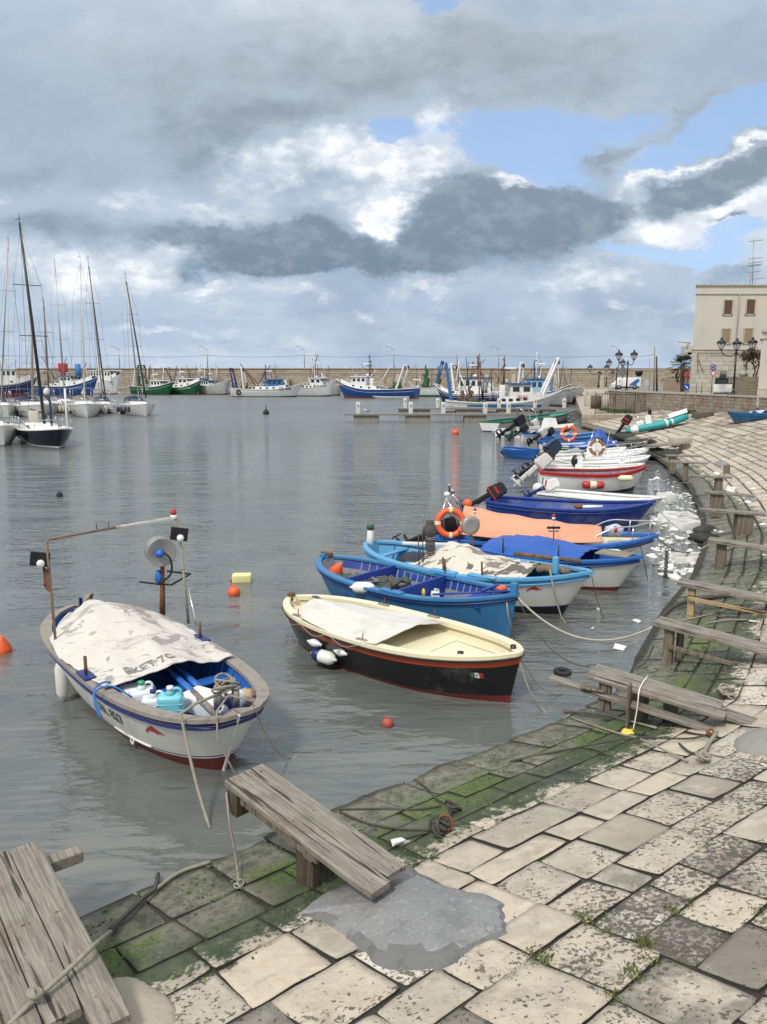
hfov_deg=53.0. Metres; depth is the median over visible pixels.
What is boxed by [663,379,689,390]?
wall
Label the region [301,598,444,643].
canvas cover
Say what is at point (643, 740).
mooring rope
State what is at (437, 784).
green weed
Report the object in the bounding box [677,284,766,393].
building
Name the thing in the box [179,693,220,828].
mooring rope
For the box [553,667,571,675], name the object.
tyre
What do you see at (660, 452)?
weedy rock
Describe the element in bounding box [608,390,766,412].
parapet wall
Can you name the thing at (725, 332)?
window frame
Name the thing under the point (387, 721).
buoy
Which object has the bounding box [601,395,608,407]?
concrete drum
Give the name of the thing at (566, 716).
mooring rope
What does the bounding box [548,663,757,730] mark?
plank walkway
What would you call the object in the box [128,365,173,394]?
trawler
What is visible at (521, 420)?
motor boat
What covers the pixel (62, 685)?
fender
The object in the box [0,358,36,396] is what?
trawler
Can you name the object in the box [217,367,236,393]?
trawler
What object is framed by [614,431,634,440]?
weedy rock
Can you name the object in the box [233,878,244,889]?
rope knot
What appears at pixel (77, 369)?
blue tank
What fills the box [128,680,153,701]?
jerrycan
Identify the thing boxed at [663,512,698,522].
foam box
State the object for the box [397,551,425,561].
dark sack
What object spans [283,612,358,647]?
lashing line
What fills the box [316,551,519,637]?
open boat
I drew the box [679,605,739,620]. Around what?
mooring rope
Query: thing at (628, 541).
fishing boat
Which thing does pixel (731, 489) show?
foam chunk
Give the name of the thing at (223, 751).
mooring rope
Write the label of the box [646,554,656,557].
foam chunk
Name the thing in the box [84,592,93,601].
rope coil
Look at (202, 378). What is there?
trawler
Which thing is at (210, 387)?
trawler
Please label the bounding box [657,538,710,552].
mooring rope
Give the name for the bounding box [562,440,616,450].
rowing boat
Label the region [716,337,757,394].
street lamp
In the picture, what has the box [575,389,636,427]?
quay platform
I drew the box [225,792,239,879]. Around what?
mooring rope
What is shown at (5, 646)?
marker buoy
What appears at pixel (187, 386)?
trawler
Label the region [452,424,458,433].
buoy
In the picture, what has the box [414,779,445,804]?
mooring rope
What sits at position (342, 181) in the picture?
sky
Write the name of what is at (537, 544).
blue tarp
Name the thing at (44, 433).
sailboat
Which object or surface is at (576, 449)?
crumpled cover
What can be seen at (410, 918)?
cement patch
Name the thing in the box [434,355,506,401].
trawler
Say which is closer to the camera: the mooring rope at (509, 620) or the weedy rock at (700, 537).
the mooring rope at (509, 620)
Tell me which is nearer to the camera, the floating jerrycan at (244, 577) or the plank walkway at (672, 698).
the plank walkway at (672, 698)
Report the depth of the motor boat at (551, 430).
51.54 m
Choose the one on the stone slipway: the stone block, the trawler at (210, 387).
the stone block
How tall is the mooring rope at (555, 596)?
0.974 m
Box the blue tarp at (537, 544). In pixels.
[481,534,600,558]
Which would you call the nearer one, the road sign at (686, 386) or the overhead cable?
the road sign at (686, 386)
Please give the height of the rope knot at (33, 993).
0.075 m
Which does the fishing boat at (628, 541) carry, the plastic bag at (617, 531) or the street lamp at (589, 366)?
the plastic bag at (617, 531)
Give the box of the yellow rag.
[621,728,634,733]
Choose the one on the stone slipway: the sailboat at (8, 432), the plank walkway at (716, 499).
the plank walkway at (716, 499)
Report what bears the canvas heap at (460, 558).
on the fishing boat at (536, 595)
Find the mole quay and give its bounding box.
[117,388,610,392]
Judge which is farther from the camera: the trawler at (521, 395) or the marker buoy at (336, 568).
the trawler at (521, 395)
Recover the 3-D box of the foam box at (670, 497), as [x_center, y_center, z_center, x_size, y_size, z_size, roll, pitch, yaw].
[10.451,-0.519,28.422,0.500,0.350,0.500,-4,11,-23]
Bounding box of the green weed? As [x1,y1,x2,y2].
[87,554,766,994]
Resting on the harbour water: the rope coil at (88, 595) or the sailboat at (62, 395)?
the sailboat at (62, 395)
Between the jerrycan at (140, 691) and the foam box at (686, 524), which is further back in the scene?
the foam box at (686, 524)
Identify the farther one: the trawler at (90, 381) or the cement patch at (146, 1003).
the trawler at (90, 381)
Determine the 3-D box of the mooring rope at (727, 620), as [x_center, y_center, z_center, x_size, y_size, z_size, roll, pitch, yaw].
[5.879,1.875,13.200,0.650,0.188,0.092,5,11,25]
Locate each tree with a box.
[669,354,690,391]
[739,348,760,376]
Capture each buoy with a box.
[0,635,12,654]
[228,584,239,595]
[329,563,342,573]
[382,716,392,727]
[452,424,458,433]
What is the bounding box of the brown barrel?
[590,396,601,408]
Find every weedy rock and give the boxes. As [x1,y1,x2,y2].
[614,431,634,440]
[625,439,656,448]
[642,447,683,459]
[687,531,718,543]
[692,524,716,532]
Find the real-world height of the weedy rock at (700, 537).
0.310 m
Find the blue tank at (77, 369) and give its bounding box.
[74,364,80,375]
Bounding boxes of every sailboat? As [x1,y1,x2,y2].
[0,238,17,415]
[0,367,20,444]
[9,321,51,417]
[12,213,72,447]
[34,299,63,413]
[50,259,77,405]
[67,256,101,416]
[85,257,116,413]
[119,273,155,415]
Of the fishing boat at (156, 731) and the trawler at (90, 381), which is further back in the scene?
the trawler at (90, 381)
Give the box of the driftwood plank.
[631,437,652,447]
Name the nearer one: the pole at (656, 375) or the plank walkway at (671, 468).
the plank walkway at (671, 468)
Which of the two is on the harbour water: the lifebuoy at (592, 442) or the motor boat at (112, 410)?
the motor boat at (112, 410)
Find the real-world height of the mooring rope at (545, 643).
0.352 m
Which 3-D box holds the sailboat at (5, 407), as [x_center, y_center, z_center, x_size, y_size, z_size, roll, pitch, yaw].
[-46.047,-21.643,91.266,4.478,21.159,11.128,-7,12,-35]
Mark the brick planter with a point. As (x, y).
(746, 385)
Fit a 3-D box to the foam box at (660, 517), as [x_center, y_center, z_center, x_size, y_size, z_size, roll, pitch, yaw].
[9.148,0.180,24.558,0.600,0.300,0.800,6,12,32]
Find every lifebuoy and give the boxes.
[435,507,464,538]
[560,425,576,441]
[589,439,604,455]
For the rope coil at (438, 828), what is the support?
on the stone slipway
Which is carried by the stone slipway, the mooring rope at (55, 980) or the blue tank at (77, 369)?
the mooring rope at (55, 980)
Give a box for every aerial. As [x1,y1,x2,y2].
[747,265,760,283]
[748,239,762,283]
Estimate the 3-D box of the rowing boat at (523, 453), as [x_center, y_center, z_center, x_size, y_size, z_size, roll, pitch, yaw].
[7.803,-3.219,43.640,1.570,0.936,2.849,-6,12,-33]
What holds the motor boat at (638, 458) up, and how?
on the harbour water
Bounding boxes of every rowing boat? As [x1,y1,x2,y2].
[282,592,524,702]
[373,396,409,398]
[501,447,540,459]
[510,453,646,491]
[524,427,594,446]
[538,438,609,451]
[539,443,587,453]
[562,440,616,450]
[726,411,766,423]
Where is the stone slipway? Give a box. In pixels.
[41,411,766,1023]
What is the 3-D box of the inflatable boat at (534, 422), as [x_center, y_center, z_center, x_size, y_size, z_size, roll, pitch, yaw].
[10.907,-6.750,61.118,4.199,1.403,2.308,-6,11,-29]
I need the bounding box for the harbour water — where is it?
[0,393,702,916]
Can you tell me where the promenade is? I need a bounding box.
[605,385,688,393]
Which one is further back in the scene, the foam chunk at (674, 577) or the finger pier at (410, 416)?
the finger pier at (410, 416)
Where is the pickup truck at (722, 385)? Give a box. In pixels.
[713,376,735,394]
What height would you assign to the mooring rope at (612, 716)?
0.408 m
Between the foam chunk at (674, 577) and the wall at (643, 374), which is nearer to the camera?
the foam chunk at (674, 577)
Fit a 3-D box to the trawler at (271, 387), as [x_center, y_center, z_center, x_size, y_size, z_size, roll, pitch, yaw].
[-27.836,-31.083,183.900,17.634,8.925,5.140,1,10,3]
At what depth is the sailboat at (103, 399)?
99.38 m
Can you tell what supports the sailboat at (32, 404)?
on the harbour water
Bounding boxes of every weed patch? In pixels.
[604,408,633,411]
[686,409,696,413]
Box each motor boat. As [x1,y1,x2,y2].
[109,407,122,413]
[478,408,569,431]
[493,407,573,437]
[505,424,560,441]
[512,450,644,477]
[518,430,648,469]
[520,477,665,514]
[529,447,626,460]
[535,427,595,445]
[553,448,650,463]
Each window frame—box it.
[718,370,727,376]
[720,328,731,343]
[722,299,733,315]
[742,328,753,343]
[745,298,756,314]
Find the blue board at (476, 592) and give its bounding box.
[433,590,509,595]
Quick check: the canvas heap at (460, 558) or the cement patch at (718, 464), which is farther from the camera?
the cement patch at (718, 464)
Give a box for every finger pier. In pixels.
[344,402,510,421]
[398,398,565,414]
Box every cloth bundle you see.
[534,563,570,575]
[748,409,766,412]
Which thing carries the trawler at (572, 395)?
on the harbour water
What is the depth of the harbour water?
16.14 m
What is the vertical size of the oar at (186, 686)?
0.100 m
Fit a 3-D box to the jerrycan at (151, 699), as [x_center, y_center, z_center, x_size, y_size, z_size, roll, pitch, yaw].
[-2.765,2.321,9.253,0.282,0.385,0.201,-2,10,-10]
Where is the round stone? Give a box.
[738,370,747,376]
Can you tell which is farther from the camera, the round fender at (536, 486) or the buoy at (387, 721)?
the round fender at (536, 486)
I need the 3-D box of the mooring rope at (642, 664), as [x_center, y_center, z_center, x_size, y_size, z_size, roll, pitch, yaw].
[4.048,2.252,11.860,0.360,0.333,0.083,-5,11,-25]
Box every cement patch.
[71,976,175,1023]
[296,866,506,971]
[714,461,728,467]
[734,727,766,755]
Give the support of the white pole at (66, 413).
on the sailboat at (44, 433)
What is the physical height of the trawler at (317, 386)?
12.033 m
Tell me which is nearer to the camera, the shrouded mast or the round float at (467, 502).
the shrouded mast
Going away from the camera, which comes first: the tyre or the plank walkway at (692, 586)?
the tyre
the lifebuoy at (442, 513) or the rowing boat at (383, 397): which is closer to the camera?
the lifebuoy at (442, 513)
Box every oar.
[165,666,215,715]
[173,663,202,686]
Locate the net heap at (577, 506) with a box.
[573,504,584,508]
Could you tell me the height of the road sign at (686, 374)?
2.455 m
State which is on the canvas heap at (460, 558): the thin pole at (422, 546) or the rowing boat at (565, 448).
the thin pole at (422, 546)
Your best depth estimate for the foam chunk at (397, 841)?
7.04 m
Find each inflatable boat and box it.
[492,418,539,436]
[609,408,688,439]
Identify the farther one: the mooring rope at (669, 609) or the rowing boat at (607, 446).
the rowing boat at (607, 446)
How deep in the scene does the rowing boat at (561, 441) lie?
48.32 m
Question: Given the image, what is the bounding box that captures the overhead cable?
[4,355,118,356]
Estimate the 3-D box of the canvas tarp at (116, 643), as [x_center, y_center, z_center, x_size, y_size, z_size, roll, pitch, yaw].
[-3.620,1.701,10.931,1.908,0.419,3.058,-8,13,-38]
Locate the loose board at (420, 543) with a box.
[402,541,445,545]
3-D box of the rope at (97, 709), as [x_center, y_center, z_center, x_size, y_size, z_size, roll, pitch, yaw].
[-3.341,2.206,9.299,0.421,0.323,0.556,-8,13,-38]
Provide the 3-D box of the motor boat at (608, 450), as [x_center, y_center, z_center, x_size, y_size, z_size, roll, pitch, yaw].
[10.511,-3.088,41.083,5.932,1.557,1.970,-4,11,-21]
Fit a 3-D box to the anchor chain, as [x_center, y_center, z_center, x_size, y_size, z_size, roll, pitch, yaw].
[6.430,1.233,17.510,0.085,0.858,0.085,10,14,44]
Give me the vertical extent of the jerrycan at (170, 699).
0.419 m
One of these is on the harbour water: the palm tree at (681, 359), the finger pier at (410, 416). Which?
the finger pier at (410, 416)
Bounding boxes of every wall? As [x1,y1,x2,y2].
[16,368,690,387]
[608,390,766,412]
[617,369,665,384]
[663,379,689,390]
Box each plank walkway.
[0,841,130,1023]
[225,764,406,899]
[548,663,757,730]
[644,442,690,449]
[653,616,766,665]
[665,454,702,473]
[668,460,729,481]
[677,578,766,617]
[692,475,732,490]
[698,507,765,536]
[704,490,754,517]
[707,537,766,569]
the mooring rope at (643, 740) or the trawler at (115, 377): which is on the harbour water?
the trawler at (115, 377)
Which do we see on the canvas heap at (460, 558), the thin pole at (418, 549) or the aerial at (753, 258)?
the thin pole at (418, 549)
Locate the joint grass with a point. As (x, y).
(645, 941)
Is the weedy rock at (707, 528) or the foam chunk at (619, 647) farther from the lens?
the weedy rock at (707, 528)
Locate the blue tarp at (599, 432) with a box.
[571,428,612,446]
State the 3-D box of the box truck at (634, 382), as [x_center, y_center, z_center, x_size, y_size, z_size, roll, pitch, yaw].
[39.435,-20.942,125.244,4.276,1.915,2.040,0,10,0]
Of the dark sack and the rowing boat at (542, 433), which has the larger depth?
the rowing boat at (542, 433)
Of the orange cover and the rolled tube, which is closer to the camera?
the orange cover
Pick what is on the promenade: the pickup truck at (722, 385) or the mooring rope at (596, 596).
the pickup truck at (722, 385)
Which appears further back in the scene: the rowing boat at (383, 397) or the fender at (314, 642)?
the rowing boat at (383, 397)
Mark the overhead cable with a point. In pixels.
(68, 356)
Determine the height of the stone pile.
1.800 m
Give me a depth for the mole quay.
233.09 m
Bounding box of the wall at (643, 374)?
[617,369,665,384]
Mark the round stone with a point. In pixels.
(742, 373)
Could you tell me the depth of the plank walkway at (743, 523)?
20.32 m
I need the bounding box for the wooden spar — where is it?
[513,552,580,563]
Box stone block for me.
[668,436,692,445]
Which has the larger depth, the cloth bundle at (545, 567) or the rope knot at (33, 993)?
the cloth bundle at (545, 567)
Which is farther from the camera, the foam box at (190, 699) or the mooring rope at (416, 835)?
the foam box at (190, 699)
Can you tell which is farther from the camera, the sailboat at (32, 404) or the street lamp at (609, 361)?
the street lamp at (609, 361)
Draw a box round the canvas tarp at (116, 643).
[50,599,232,687]
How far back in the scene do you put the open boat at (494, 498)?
23.07 m
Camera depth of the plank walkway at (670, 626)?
11.55 m
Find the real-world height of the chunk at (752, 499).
0.149 m
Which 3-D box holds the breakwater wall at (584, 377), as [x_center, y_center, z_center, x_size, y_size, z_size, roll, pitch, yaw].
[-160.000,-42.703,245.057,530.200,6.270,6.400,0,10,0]
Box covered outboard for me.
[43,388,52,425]
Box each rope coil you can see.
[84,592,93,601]
[211,673,239,697]
[428,799,461,838]
[678,731,718,761]
[717,683,734,699]
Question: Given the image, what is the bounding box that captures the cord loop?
[633,676,647,728]
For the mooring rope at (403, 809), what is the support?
on the stone slipway
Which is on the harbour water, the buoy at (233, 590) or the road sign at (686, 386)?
the buoy at (233, 590)
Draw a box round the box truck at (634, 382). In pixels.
[611,377,640,388]
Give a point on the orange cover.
(494, 524)
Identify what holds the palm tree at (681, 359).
on the promenade
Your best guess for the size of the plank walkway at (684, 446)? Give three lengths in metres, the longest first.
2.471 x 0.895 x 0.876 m
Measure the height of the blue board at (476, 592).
0.140 m
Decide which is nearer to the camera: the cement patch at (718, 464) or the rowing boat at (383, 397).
the cement patch at (718, 464)
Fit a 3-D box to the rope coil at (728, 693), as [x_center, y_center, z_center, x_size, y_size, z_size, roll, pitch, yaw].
[4.509,2.376,10.105,0.208,0.202,0.205,0,10,0]
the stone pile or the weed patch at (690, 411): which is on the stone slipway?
the weed patch at (690, 411)
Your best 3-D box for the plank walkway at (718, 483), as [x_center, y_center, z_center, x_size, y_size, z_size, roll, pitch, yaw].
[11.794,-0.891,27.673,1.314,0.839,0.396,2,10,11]
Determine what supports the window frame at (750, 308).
in the building at (730, 314)
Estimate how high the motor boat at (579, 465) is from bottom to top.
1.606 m
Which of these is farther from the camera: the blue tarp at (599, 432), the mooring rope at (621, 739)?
the blue tarp at (599, 432)
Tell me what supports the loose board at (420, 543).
on the fishing boat at (536, 595)
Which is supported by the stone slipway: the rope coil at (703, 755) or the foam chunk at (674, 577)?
the rope coil at (703, 755)
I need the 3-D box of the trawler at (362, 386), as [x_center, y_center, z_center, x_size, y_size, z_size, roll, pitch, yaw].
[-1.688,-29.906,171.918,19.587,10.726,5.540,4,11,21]
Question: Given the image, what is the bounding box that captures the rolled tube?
[582,505,602,508]
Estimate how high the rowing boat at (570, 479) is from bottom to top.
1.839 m
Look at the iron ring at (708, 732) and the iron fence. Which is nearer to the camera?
the iron ring at (708, 732)
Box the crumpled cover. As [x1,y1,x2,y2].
[569,447,586,452]
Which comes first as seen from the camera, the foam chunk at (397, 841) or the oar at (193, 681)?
the foam chunk at (397, 841)
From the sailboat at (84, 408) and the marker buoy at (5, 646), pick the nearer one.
the marker buoy at (5, 646)
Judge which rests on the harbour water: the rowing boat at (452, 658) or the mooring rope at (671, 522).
the rowing boat at (452, 658)
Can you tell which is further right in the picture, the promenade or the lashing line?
the promenade
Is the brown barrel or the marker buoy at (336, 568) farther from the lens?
the brown barrel
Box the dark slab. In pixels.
[691,412,713,417]
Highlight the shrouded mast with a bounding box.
[423,520,435,558]
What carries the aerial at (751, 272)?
on the building at (730, 314)
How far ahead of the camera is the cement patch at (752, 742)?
8.23 m
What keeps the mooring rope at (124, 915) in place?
on the stone slipway
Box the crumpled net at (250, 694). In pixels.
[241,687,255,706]
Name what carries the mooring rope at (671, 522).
attached to the open boat at (494, 498)
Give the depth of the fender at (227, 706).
8.81 m
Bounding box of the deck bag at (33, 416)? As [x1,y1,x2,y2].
[28,411,39,422]
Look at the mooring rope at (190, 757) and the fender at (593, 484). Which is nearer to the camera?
the mooring rope at (190, 757)
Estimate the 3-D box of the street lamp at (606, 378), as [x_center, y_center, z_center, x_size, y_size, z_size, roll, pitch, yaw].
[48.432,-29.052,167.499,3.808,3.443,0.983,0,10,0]
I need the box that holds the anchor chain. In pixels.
[663,548,668,577]
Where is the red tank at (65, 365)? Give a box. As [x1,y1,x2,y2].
[58,363,67,375]
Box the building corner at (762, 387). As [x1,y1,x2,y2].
[756,329,766,407]
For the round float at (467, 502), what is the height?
0.238 m
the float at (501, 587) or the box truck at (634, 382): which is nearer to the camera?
the float at (501, 587)
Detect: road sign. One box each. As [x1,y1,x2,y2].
[620,367,625,389]
[683,383,689,401]
[684,372,689,383]
[710,364,716,392]
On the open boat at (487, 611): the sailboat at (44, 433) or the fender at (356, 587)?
the fender at (356, 587)
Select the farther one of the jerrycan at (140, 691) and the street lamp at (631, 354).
the street lamp at (631, 354)
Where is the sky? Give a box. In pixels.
[0,0,766,367]
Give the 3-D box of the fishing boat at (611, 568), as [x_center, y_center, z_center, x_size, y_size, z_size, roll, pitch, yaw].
[3.454,1.162,17.686,5.021,1.330,1.810,8,13,38]
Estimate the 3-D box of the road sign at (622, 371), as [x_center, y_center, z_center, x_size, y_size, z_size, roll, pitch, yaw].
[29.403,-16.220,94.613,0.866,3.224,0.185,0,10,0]
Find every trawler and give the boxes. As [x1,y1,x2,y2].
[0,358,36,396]
[34,357,97,395]
[82,355,121,393]
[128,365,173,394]
[162,365,201,394]
[188,365,213,393]
[198,363,230,394]
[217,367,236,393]
[229,363,303,396]
[296,354,337,395]
[320,366,340,394]
[336,356,419,398]
[407,361,443,396]
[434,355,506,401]
[444,354,561,412]
[517,352,570,393]
[538,365,571,406]
[552,361,577,404]
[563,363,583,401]
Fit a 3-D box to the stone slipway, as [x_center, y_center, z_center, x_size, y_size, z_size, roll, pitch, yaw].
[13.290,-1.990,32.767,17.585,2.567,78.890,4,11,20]
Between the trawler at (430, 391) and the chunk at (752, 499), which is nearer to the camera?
the chunk at (752, 499)
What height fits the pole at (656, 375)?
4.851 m
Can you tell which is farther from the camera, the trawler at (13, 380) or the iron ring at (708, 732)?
the trawler at (13, 380)
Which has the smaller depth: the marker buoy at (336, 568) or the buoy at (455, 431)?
the marker buoy at (336, 568)
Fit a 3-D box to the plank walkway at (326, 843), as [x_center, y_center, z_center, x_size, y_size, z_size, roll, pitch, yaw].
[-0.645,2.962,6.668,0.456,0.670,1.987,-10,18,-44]
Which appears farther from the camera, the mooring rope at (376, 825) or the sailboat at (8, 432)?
the sailboat at (8, 432)
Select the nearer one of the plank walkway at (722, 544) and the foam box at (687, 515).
the plank walkway at (722, 544)
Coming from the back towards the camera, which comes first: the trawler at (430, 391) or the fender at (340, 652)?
the trawler at (430, 391)
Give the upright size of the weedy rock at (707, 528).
0.256 m
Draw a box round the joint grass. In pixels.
[503,879,765,1004]
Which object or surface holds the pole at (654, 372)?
on the promenade
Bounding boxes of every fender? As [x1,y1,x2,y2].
[54,663,68,701]
[218,689,245,714]
[307,639,322,646]
[310,648,336,664]
[333,649,347,656]
[350,582,374,593]
[532,483,541,490]
[582,481,604,488]
[617,475,633,480]
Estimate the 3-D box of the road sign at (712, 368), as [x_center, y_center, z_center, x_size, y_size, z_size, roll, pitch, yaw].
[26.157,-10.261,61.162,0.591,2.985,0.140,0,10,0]
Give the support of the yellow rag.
on the stone slipway
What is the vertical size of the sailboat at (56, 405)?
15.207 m
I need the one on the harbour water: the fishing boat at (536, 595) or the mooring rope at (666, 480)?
the fishing boat at (536, 595)
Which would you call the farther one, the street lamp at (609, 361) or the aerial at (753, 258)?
the street lamp at (609, 361)
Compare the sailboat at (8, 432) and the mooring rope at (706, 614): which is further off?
the sailboat at (8, 432)
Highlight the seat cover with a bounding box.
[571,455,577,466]
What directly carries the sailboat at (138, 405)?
on the harbour water
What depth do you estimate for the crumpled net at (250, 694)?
9.34 m
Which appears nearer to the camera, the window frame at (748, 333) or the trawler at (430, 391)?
the window frame at (748, 333)
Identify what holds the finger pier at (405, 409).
on the harbour water
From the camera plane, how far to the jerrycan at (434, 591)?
14.66 m
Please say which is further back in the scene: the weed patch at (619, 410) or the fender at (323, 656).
the weed patch at (619, 410)
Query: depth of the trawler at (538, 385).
135.18 m
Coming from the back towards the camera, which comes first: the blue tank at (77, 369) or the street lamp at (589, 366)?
the blue tank at (77, 369)
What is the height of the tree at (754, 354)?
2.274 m
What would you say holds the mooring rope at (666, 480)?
attached to the rowing boat at (570, 479)
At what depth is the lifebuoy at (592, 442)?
38.08 m
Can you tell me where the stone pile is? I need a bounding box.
[584,391,595,405]
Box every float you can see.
[463,499,471,505]
[496,585,506,589]
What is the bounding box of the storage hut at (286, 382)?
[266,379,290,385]
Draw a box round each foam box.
[183,686,223,715]
[656,492,676,502]
[657,511,681,522]
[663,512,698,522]
[665,552,699,563]
[669,519,700,531]
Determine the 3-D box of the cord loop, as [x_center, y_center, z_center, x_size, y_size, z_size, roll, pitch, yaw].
[3.229,2.455,9.629,0.070,0.681,0.590,7,12,34]
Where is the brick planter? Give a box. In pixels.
[728,377,758,395]
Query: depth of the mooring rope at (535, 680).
10.82 m
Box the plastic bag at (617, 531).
[604,524,623,535]
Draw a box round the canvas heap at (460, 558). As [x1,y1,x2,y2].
[408,541,544,576]
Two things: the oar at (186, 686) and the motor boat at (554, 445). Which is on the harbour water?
the motor boat at (554, 445)
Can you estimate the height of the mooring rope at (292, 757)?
1.068 m
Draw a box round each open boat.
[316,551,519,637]
[456,482,655,530]
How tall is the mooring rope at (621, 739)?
0.365 m
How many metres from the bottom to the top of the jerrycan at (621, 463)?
0.368 m
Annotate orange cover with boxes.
[461,505,601,542]
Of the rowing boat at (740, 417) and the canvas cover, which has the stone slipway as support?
the rowing boat at (740, 417)
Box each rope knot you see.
[26,986,43,1000]
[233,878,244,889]
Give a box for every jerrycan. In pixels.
[118,681,146,695]
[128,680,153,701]
[141,689,162,707]
[156,685,184,713]
[230,572,251,582]
[431,588,439,596]
[618,459,624,467]
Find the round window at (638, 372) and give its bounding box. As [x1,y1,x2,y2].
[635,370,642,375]
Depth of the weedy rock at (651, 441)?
48.73 m
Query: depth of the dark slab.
56.74 m
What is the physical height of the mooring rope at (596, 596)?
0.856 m
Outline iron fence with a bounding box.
[595,393,646,413]
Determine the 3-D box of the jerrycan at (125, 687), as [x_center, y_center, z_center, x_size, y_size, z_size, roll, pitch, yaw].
[-3.158,2.284,9.598,0.424,0.229,0.306,-8,13,-39]
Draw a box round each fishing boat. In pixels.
[29,508,268,770]
[363,524,593,613]
[392,483,658,553]
[441,530,643,590]
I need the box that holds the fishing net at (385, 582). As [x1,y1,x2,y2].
[337,571,410,587]
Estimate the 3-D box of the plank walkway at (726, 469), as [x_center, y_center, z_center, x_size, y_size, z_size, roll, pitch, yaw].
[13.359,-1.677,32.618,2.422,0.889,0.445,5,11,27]
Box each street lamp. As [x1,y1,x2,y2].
[588,364,608,387]
[598,371,614,386]
[606,358,625,389]
[615,350,637,389]
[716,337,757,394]
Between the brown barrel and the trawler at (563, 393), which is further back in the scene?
the trawler at (563, 393)
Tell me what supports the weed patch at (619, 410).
on the quay platform
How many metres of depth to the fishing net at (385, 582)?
15.45 m
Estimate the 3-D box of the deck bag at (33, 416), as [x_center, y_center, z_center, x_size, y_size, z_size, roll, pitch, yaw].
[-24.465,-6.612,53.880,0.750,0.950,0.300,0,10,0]
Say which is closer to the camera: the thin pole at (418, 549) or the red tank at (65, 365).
the thin pole at (418, 549)
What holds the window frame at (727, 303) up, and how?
in the building at (730, 314)
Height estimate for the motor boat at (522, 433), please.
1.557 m
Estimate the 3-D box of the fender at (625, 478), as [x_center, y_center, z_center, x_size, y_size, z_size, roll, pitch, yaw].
[9.493,-1.321,30.138,0.640,0.240,0.240,1,10,6]
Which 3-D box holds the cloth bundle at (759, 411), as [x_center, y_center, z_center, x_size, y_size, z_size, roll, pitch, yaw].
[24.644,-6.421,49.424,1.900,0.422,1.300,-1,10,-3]
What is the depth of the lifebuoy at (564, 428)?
46.70 m
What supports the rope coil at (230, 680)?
on the fishing boat at (156, 731)
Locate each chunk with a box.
[391,837,404,846]
[613,643,626,650]
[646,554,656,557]
[670,574,680,580]
[726,486,736,492]
[746,496,757,501]
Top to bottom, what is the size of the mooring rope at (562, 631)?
0.516 m
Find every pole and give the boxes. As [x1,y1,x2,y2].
[64,389,68,427]
[418,535,418,564]
[422,529,423,562]
[653,347,654,390]
[656,356,657,390]
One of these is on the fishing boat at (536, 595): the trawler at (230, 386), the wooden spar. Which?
the wooden spar
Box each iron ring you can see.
[438,814,453,830]
[706,728,714,736]
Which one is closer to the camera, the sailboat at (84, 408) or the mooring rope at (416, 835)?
the mooring rope at (416, 835)
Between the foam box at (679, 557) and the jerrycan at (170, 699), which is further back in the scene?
the foam box at (679, 557)
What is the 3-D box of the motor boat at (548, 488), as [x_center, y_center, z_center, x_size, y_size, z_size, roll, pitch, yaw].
[7.132,-0.543,26.666,5.172,1.301,1.680,7,12,35]
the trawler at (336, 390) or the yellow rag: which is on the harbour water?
the trawler at (336, 390)
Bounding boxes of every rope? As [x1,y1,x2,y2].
[8,860,210,1023]
[93,681,131,717]
[108,872,159,930]
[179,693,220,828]
[216,694,235,775]
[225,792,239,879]
[229,694,297,760]
[339,805,441,810]
[339,811,429,830]
[390,831,427,843]
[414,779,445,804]
[506,602,514,638]
[509,733,710,761]
[517,596,652,640]
[517,597,589,666]
[519,661,569,717]
[520,659,561,694]
[549,570,565,622]
[559,710,656,728]
[569,716,687,761]
[591,575,603,617]
[635,646,653,668]
[646,467,693,482]
[655,505,688,534]
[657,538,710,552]
[661,595,733,614]
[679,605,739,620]
[705,619,746,623]
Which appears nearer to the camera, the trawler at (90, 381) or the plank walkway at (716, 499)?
the plank walkway at (716, 499)
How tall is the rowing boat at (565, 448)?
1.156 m
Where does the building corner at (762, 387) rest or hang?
on the promenade
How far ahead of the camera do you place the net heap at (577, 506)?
23.46 m

